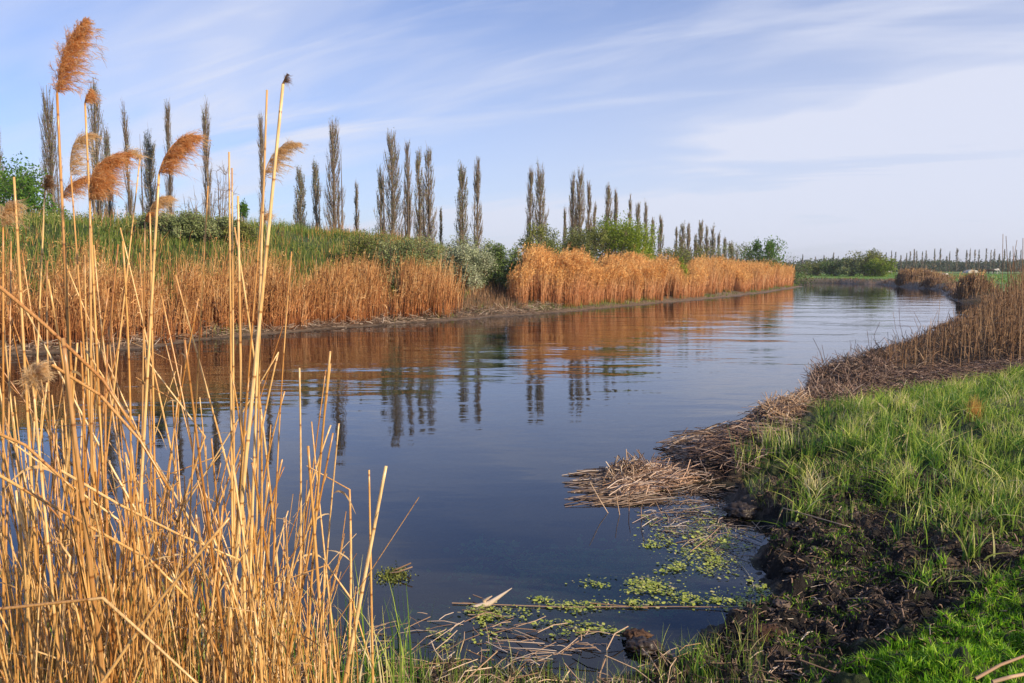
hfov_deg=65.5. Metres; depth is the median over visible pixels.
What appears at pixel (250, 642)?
reed
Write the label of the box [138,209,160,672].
reed
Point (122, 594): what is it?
reed
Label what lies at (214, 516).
reed
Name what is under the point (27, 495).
reed
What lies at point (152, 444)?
reed
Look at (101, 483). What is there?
reed
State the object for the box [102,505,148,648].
reed
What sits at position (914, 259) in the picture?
poplar tree
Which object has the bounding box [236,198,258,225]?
green bush
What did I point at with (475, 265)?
willow bush
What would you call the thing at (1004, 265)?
poplar tree
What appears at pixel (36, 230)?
dry weeds
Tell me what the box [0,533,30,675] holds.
reed
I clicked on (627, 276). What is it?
reed bed
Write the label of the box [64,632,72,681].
reed
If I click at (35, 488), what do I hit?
reed
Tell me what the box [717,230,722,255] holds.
poplar tree
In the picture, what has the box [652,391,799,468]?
reed mat
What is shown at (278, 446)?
reed
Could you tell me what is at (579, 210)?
poplar tree
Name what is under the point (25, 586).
reed
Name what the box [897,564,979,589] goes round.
grass tuft
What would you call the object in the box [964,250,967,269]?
poplar tree
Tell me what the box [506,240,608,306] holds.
reed bed
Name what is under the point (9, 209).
reed
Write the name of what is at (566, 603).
pond weed
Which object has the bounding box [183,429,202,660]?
reed
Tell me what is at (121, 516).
reed
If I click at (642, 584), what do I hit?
pond weed
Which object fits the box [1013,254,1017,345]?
bare reed
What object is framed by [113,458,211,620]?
reed
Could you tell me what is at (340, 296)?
reed bed
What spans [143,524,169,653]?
reed
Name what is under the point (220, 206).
bare bush
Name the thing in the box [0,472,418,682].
reed undergrowth
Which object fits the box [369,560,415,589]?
drifting weed
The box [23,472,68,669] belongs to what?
reed
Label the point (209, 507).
reed
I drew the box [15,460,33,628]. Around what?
reed
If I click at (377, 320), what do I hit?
reed litter
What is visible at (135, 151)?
reed
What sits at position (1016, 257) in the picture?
poplar tree
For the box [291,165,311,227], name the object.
poplar tree
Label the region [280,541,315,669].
reed
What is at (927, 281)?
reed clump
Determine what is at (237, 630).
reed
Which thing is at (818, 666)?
fallen stalk
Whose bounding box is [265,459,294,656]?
reed
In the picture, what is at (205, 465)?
reed
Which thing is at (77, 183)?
reed
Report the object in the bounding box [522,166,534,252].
poplar tree
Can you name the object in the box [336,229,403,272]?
shrub
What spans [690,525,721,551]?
floating stalk
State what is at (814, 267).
bush
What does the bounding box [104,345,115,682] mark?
reed
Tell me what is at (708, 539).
weed scum
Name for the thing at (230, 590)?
reed
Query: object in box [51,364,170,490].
broken reed
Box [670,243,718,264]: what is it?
willow bush
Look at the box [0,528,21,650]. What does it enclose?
reed
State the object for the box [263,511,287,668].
reed
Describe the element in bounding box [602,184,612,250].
poplar tree
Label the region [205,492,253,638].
reed
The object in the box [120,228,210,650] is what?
reed
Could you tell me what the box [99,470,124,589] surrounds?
reed
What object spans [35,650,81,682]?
reed
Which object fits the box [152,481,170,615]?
reed
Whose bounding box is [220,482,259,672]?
reed
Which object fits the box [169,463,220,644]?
reed
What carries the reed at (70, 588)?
on the ground at (464, 454)
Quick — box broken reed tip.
[420,588,511,616]
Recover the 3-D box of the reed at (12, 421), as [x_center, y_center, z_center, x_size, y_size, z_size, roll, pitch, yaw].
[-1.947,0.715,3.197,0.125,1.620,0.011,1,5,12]
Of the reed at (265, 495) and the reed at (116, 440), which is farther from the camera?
the reed at (265, 495)
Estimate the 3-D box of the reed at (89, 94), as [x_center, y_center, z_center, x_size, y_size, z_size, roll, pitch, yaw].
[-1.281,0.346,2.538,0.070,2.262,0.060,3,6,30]
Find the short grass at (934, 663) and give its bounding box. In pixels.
[808,555,1023,682]
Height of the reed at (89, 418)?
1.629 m
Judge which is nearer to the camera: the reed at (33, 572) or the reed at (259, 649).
the reed at (259, 649)
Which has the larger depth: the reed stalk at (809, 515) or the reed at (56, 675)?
the reed stalk at (809, 515)
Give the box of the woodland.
[709,258,1023,271]
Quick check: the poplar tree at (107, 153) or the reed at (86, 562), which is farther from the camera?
the poplar tree at (107, 153)
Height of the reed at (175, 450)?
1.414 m
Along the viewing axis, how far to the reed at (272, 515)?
3.06 m
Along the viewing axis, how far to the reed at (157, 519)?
3.62 m
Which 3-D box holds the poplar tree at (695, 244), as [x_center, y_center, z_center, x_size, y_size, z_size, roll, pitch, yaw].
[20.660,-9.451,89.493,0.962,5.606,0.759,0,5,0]
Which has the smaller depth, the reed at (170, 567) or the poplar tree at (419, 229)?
the reed at (170, 567)
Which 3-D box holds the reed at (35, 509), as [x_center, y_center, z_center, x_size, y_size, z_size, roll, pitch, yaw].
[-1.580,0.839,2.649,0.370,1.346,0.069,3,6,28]
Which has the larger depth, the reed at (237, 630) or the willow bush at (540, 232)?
the willow bush at (540, 232)
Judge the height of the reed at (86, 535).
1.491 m
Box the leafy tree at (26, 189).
[0,151,69,220]
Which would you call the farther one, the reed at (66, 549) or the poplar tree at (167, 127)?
the poplar tree at (167, 127)
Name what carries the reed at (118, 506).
on the ground at (464, 454)
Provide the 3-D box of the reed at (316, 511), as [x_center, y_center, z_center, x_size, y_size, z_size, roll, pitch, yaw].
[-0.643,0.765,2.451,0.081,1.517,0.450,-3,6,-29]
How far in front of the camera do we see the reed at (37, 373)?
2.03 m
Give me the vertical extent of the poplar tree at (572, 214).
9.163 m
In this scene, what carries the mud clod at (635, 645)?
on the river water
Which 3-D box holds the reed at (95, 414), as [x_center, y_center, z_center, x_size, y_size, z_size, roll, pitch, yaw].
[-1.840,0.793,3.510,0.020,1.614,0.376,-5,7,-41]
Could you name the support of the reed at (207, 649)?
on the ground at (464, 454)
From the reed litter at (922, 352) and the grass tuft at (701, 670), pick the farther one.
the reed litter at (922, 352)
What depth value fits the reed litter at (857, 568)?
4.41 m
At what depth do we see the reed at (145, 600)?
2.01 m
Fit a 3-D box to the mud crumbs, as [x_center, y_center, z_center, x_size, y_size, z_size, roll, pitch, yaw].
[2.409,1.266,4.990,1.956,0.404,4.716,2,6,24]
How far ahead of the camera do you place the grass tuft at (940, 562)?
4.44 m
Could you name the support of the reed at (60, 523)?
on the ground at (464, 454)
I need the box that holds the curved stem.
[714,547,753,594]
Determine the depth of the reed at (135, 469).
3.48 m
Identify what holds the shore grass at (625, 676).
on the ground at (464, 454)
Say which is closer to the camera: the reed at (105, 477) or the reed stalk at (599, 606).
the reed at (105, 477)
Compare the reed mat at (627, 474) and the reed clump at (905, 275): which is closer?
the reed mat at (627, 474)
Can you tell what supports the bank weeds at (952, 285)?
on the ground at (464, 454)
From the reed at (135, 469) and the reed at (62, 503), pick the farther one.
the reed at (135, 469)
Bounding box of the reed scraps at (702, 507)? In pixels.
[632,481,773,557]
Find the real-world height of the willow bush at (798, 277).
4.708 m
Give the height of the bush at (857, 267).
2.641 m
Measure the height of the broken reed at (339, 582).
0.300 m
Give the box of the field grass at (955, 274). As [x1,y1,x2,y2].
[794,273,1023,288]
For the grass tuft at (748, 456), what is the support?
on the ground at (464, 454)
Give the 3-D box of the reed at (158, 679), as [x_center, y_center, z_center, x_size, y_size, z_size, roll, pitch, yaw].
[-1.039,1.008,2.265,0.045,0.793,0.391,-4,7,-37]
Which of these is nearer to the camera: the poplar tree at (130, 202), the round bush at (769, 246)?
the poplar tree at (130, 202)
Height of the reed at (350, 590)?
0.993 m
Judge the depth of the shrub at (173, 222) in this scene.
29.33 m
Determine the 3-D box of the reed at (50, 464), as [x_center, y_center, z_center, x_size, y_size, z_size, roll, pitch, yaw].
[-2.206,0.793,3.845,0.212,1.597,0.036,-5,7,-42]
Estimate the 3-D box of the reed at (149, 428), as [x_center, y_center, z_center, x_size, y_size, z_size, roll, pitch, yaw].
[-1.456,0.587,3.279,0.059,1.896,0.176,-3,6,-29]
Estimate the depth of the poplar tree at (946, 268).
230.94 m
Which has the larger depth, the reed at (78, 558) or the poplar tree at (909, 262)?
the poplar tree at (909, 262)
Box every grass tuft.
[687,627,707,682]
[728,429,769,476]
[749,410,804,458]
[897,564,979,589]
[928,548,950,568]
[945,520,1000,566]
[959,392,988,422]
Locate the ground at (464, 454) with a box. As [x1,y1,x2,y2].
[0,222,1023,682]
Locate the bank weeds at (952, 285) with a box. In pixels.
[802,277,1000,300]
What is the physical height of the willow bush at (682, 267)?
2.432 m
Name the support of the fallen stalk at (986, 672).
on the short grass at (934, 663)
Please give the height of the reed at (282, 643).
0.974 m
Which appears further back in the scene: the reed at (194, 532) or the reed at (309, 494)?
the reed at (309, 494)
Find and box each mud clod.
[622,628,652,640]
[624,636,665,659]
[722,501,760,521]
[736,624,769,641]
[753,623,786,638]
[772,598,790,609]
[783,566,795,573]
[785,521,800,528]
[807,546,823,551]
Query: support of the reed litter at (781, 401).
on the reed mat at (680, 443)
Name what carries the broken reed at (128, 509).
on the ground at (464, 454)
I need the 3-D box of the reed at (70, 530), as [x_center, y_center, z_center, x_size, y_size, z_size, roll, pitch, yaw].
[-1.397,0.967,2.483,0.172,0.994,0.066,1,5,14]
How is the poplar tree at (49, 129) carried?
on the ground at (464, 454)
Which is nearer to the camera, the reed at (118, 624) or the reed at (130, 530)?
the reed at (118, 624)
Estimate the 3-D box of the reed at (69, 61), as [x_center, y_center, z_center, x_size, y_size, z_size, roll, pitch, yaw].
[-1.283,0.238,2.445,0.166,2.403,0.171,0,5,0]
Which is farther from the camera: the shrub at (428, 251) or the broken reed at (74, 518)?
the shrub at (428, 251)
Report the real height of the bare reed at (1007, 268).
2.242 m
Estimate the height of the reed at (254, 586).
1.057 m
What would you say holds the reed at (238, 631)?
on the ground at (464, 454)
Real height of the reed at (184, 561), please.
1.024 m
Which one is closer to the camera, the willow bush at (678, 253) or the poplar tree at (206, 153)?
the poplar tree at (206, 153)
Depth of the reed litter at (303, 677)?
3.31 m
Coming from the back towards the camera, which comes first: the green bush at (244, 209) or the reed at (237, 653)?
the green bush at (244, 209)
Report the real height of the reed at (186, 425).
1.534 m
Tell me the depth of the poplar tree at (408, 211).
59.14 m
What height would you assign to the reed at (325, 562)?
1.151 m
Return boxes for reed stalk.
[452,602,746,607]
[590,602,646,607]
[775,508,849,527]
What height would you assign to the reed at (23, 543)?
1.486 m
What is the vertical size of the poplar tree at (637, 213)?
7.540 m
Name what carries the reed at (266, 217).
on the ground at (464, 454)
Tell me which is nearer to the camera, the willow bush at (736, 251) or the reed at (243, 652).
the reed at (243, 652)
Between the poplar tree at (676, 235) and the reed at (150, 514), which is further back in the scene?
the poplar tree at (676, 235)
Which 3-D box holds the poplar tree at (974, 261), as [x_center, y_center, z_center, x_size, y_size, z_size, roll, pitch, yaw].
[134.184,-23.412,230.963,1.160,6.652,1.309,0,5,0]
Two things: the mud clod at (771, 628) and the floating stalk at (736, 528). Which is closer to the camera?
the mud clod at (771, 628)
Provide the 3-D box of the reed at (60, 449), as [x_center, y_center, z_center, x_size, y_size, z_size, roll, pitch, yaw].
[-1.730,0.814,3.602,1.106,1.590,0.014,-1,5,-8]
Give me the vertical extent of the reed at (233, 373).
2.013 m
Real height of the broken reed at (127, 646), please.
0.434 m
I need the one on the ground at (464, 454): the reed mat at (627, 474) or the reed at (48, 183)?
the reed at (48, 183)
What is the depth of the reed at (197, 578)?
2.90 m
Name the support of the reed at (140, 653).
on the ground at (464, 454)
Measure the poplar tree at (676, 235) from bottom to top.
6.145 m
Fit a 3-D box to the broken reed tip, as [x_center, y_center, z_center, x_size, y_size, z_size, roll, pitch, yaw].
[-0.256,1.470,4.552,0.523,0.178,0.141,1,5,6]
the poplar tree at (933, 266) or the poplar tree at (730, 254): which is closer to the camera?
the poplar tree at (730, 254)
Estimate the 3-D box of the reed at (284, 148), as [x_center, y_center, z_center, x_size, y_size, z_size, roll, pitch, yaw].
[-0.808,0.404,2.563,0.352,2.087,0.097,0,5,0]
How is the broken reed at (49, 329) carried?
on the ground at (464, 454)
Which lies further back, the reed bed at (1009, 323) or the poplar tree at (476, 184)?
the poplar tree at (476, 184)
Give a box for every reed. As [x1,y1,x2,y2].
[0,198,35,682]
[0,241,46,682]
[0,285,135,430]
[0,366,219,637]
[0,376,62,567]
[0,388,57,682]
[0,401,72,657]
[0,424,21,564]
[0,426,56,682]
[0,433,75,490]
[0,449,55,654]
[0,456,21,673]
[0,472,47,596]
[0,474,187,598]
[0,490,34,680]
[0,494,19,587]
[0,512,21,576]
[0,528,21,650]
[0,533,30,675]
[0,575,13,661]
[0,596,197,682]
[0,625,13,682]
[4,324,46,680]
[5,398,45,592]
[5,438,137,682]
[6,305,83,548]
[7,309,55,668]
[7,511,114,681]
[8,489,26,571]
[11,359,62,682]
[11,412,46,668]
[13,177,44,682]
[13,528,103,676]
[14,396,33,555]
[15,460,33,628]
[16,426,69,618]
[17,474,26,595]
[18,552,105,666]
[19,506,53,680]
[22,174,64,681]
[22,252,69,587]
[23,382,47,679]
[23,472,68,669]
[24,447,51,647]
[25,311,238,681]
[25,448,26,512]
[25,648,89,682]
[26,343,77,594]
[26,366,37,533]
[26,398,74,678]
[27,261,68,629]
[28,480,99,675]
[29,417,98,674]
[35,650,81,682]
[36,420,76,655]
[37,492,90,648]
[40,403,124,628]
[42,340,71,562]
[42,433,57,676]
[42,579,51,682]
[44,479,106,671]
[44,593,53,629]
[47,17,107,682]
[47,279,109,665]
[50,320,123,624]
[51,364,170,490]
[51,395,100,680]
[52,416,80,663]
[53,289,108,672]
[53,582,60,631]
[55,537,71,682]
[56,456,99,670]
[61,338,106,682]
[61,469,239,560]
[62,379,84,577]
[62,479,73,672]
[62,539,95,680]
[63,174,93,653]
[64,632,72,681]
[65,409,80,639]
[66,566,126,679]
[67,267,226,615]
[67,355,125,627]
[68,367,86,680]
[69,129,106,664]
[69,493,75,682]
[73,352,278,676]
[76,398,83,682]
[76,449,224,635]
[77,436,85,565]
[80,342,90,682]
[81,489,89,664]
[82,144,151,679]
[84,88,111,649]
[84,255,106,596]
[85,348,278,681]
[86,244,118,676]
[88,149,148,678]
[89,340,122,645]
[90,575,98,682]
[92,331,118,650]
[93,245,166,680]
[93,408,103,583]
[93,440,109,661]
[93,474,139,515]
[93,491,121,673]
[93,520,135,682]
[94,344,99,449]
[95,441,124,629]
[95,583,144,681]
[99,342,194,676]
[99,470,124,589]
[100,517,229,682]
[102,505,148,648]
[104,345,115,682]
[107,326,140,678]
[107,566,141,682]
[108,479,155,651]
[108,539,112,611]
[109,442,138,620]
[109,460,127,555]
[111,326,128,539]
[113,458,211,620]
[113,535,116,682]
[114,503,135,680]
[116,537,124,633]
[119,371,175,580]
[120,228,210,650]
[121,503,174,621]
[122,241,131,682]
[122,414,139,630]
[124,338,181,601]
[124,452,157,672]
[125,455,149,682]
[127,556,175,679]
[128,128,211,677]
[129,476,146,625]
[130,441,157,682]
[131,480,178,553]
[136,377,183,609]
[137,533,186,665]
[137,537,155,682]
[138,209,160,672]
[139,253,166,655]
[140,459,163,682]
[141,356,205,657]
[142,529,161,633]
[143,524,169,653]
[144,511,229,682]
[145,389,151,572]
[145,465,173,582]
[145,474,238,677]
[147,587,152,682]
[148,467,185,682]
[149,193,181,676]
[150,298,198,608]
[150,584,159,682]
[152,397,178,635]
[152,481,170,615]
[153,487,164,642]
[161,295,222,640]
[161,513,208,674]
[162,430,246,662]
[164,341,236,632]
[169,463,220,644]
[169,543,194,667]
[170,306,289,678]
[170,430,181,675]
[173,498,176,605]
[173,572,185,675]
[175,275,276,650]
[175,482,188,618]
[177,509,205,682]
[179,536,199,639]
[180,186,208,682]
[182,423,236,680]
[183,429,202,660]
[184,340,229,682]
[186,438,236,657]
[186,602,193,682]
[195,514,215,682]
[197,480,255,681]
[198,631,242,675]
[199,397,227,608]
[201,481,229,657]
[202,588,242,646]
[203,505,223,682]
[205,445,229,658]
[205,490,252,655]
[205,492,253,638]
[211,533,263,682]
[217,534,220,639]
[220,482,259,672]
[221,74,292,682]
[223,606,262,682]
[228,152,234,682]
[228,352,278,675]
[228,573,252,682]
[229,457,241,561]
[230,371,261,647]
[231,140,308,581]
[231,168,236,673]
[231,377,248,672]
[232,465,266,682]
[234,227,284,651]
[235,472,270,657]
[237,196,245,654]
[237,467,291,679]
[239,454,252,587]
[240,606,248,682]
[242,603,251,682]
[243,482,269,682]
[246,90,267,682]
[247,391,284,607]
[251,425,285,649]
[251,462,281,682]
[253,210,275,679]
[257,414,262,682]
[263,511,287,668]
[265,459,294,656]
[270,564,369,660]
[271,252,291,682]
[274,518,314,682]
[274,557,289,625]
[274,583,294,681]
[277,425,330,682]
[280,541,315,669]
[282,433,333,682]
[285,423,355,682]
[286,564,324,682]
[289,586,296,663]
[290,370,325,634]
[292,363,331,653]
[295,528,336,682]
[297,351,330,678]
[297,368,301,679]
[307,446,326,682]
[307,465,351,682]
[308,574,342,670]
[311,422,338,682]
[342,466,386,682]
[368,470,373,682]
[1002,244,1002,329]
[1006,239,1008,310]
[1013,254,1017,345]
[1022,247,1023,314]
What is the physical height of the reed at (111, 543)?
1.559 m
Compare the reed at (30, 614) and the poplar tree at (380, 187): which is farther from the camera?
the poplar tree at (380, 187)
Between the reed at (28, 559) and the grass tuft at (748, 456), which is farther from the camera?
the grass tuft at (748, 456)
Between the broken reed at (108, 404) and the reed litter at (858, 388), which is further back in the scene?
the reed litter at (858, 388)
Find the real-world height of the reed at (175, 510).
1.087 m
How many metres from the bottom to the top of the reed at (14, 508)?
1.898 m
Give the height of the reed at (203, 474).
1.445 m
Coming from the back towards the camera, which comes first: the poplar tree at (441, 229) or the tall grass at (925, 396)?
the poplar tree at (441, 229)
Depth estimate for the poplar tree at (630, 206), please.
71.17 m
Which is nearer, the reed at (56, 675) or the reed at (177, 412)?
the reed at (56, 675)
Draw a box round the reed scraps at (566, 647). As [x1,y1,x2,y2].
[340,609,628,662]
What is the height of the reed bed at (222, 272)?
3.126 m
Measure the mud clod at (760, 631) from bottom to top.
0.081 m
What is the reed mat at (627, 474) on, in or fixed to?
on the river water
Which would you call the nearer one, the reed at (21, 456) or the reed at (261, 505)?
the reed at (261, 505)
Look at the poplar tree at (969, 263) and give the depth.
230.73 m
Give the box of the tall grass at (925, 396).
[756,361,1023,550]
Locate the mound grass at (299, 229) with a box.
[0,209,471,309]
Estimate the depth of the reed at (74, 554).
3.12 m
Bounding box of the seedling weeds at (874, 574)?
[652,460,1023,682]
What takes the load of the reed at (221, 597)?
on the ground at (464, 454)
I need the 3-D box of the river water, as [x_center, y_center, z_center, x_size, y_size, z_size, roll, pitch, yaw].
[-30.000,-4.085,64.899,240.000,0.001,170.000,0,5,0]
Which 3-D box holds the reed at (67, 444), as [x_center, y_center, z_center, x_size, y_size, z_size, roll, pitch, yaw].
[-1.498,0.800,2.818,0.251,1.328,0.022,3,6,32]
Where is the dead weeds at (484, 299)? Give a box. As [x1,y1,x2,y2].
[440,279,524,312]
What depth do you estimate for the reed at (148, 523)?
3.15 m
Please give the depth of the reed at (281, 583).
3.68 m
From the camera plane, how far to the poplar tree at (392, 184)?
59.04 m
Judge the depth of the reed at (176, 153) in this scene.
2.33 m
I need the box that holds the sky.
[0,0,1023,264]
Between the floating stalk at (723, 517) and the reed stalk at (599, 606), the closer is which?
the reed stalk at (599, 606)
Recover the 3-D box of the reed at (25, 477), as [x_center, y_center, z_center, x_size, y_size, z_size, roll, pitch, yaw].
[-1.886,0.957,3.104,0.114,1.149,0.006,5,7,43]
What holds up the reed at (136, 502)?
on the ground at (464, 454)
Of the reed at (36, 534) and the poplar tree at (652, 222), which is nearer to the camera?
the reed at (36, 534)
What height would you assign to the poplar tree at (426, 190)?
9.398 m
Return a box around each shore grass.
[198,283,798,336]
[322,605,769,682]
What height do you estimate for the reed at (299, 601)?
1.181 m
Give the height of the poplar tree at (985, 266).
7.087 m
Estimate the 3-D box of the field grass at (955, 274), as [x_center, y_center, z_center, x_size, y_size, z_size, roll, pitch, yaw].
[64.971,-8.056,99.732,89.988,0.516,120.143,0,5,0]
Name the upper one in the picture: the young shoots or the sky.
the sky
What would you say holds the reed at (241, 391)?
on the ground at (464, 454)
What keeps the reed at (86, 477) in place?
on the ground at (464, 454)
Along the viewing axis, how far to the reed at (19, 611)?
2.64 m
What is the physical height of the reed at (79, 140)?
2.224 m
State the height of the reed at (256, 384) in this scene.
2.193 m
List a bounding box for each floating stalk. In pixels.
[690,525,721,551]
[694,509,764,531]
[700,512,743,519]
[712,516,761,539]
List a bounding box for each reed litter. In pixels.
[0,300,563,351]
[0,602,368,682]
[301,641,700,682]
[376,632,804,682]
[676,354,1023,481]
[695,459,1023,682]
[748,386,816,423]
[796,343,903,404]
[815,317,1023,388]
[881,349,1023,383]
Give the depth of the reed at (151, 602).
2.46 m
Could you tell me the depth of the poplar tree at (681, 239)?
87.21 m
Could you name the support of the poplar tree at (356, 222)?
on the ground at (464, 454)
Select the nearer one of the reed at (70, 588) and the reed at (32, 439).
the reed at (70, 588)
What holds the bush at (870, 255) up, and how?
on the ground at (464, 454)
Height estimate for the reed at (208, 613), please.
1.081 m
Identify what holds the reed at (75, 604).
on the ground at (464, 454)
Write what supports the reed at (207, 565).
on the ground at (464, 454)
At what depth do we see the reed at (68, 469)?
2.72 m
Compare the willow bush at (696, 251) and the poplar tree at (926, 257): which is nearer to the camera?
the willow bush at (696, 251)
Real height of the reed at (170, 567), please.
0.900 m
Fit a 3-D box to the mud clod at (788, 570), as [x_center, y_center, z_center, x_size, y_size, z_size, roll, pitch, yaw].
[1.682,1.384,4.811,0.089,0.044,0.076,0,5,0]
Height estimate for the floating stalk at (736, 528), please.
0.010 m
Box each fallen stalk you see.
[800,659,838,673]
[974,655,1023,680]
[991,673,1023,682]
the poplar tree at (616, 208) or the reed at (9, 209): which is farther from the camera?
the poplar tree at (616, 208)
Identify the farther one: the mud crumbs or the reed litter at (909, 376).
the reed litter at (909, 376)
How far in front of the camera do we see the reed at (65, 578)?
2.97 m
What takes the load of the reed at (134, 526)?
on the ground at (464, 454)
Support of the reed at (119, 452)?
on the ground at (464, 454)
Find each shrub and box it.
[100,226,154,232]
[134,209,203,237]
[176,210,242,240]
[216,216,260,240]
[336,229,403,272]
[365,232,448,295]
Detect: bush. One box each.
[181,185,214,214]
[201,162,236,218]
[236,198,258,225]
[436,231,494,274]
[437,243,497,289]
[476,243,523,293]
[518,218,562,256]
[535,226,583,249]
[557,224,613,263]
[584,208,661,264]
[636,238,658,263]
[653,247,691,266]
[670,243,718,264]
[677,256,688,290]
[705,240,754,262]
[739,235,787,266]
[774,255,815,284]
[801,260,831,275]
[818,257,856,275]
[834,259,867,275]
[845,248,895,275]
[863,256,897,276]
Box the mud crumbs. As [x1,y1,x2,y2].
[662,444,1023,682]
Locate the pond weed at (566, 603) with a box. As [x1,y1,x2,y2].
[426,574,649,652]
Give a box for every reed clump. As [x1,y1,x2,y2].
[894,267,960,285]
[919,272,955,287]
[955,267,1009,299]
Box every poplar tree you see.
[0,126,6,208]
[38,83,64,215]
[85,73,113,219]
[102,124,116,222]
[119,99,133,221]
[138,124,162,214]
[162,101,176,214]
[199,95,216,217]
[255,113,267,224]
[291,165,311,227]
[310,160,321,227]
[321,117,345,231]
[353,182,359,230]
[372,165,388,234]
[379,127,404,236]
[402,139,413,236]
[412,146,426,240]
[420,140,437,243]
[438,208,443,246]
[454,161,471,243]
[470,156,482,247]
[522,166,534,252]
[532,156,548,245]
[563,206,566,243]
[567,170,578,246]
[573,165,587,251]
[585,181,592,251]
[591,201,596,262]
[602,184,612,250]
[613,189,618,254]
[627,194,632,226]
[634,202,640,241]
[643,198,648,238]
[650,217,655,252]
[656,214,664,256]
[673,226,677,251]
[677,220,686,255]
[686,223,691,258]
[693,233,698,258]
[697,220,703,255]
[702,224,709,254]
[708,223,715,259]
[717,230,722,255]
[722,235,726,261]
[727,240,733,260]
[908,251,911,268]
[911,248,915,268]
[924,250,927,268]
[932,249,935,270]
[938,248,941,271]
[943,256,947,271]
[954,247,959,271]
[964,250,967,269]
[968,248,970,269]
[973,249,975,269]
[977,249,979,269]
[983,248,987,271]
[991,249,995,268]
[997,254,1000,271]
[1003,249,1005,271]
[1014,249,1017,271]
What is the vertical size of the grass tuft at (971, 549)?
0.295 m
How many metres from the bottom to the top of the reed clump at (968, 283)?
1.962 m
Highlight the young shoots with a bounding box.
[0,551,447,682]
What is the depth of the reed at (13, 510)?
3.47 m
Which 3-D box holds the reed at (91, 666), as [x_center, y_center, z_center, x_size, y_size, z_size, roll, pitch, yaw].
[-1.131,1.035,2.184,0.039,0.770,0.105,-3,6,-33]
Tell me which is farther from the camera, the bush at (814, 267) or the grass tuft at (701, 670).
the bush at (814, 267)
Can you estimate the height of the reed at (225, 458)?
1.822 m
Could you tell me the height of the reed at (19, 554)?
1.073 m
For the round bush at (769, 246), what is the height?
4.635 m
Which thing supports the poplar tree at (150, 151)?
on the ground at (464, 454)
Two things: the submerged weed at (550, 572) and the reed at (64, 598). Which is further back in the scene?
the submerged weed at (550, 572)
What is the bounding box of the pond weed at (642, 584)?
[593,505,771,612]
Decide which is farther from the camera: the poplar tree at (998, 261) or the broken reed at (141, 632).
the poplar tree at (998, 261)
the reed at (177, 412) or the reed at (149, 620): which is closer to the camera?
the reed at (149, 620)
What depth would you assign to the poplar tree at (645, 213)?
75.19 m
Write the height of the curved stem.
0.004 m
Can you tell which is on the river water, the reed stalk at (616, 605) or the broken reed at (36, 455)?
the reed stalk at (616, 605)
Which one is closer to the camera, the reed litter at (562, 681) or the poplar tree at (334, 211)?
the reed litter at (562, 681)
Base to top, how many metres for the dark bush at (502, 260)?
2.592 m
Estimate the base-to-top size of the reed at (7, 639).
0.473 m
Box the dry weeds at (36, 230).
[0,206,509,307]
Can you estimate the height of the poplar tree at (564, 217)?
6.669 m
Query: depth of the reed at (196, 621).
3.17 m
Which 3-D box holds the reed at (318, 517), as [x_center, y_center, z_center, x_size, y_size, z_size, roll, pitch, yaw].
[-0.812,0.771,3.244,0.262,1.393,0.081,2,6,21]
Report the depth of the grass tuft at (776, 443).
7.40 m
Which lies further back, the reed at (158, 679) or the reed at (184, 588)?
the reed at (184, 588)
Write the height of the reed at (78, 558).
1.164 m
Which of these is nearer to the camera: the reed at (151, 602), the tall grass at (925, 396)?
the reed at (151, 602)
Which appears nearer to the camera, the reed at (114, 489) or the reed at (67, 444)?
the reed at (67, 444)
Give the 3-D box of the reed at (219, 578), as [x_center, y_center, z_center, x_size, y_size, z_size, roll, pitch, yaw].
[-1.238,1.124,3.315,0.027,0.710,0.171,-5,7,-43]
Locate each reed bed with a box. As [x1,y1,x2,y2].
[0,222,464,314]
[0,244,470,345]
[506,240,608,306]
[589,245,691,304]
[680,252,795,297]
[873,255,1023,368]
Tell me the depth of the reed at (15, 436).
2.83 m
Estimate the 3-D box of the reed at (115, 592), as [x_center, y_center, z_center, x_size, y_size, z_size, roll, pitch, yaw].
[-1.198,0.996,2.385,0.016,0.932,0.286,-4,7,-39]
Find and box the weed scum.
[632,490,767,591]
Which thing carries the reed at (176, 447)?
on the ground at (464, 454)
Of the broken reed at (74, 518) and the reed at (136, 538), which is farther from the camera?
the reed at (136, 538)
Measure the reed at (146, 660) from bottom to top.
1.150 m
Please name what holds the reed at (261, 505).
on the ground at (464, 454)
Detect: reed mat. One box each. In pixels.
[562,449,711,506]
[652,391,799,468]
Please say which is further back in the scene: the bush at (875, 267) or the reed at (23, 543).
the bush at (875, 267)
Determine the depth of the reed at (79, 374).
2.66 m
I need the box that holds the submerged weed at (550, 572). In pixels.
[379,526,730,648]
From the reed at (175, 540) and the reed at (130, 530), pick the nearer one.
the reed at (130, 530)
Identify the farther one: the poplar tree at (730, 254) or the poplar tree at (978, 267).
the poplar tree at (978, 267)
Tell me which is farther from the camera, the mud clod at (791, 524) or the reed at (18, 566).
the mud clod at (791, 524)
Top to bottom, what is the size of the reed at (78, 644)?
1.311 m

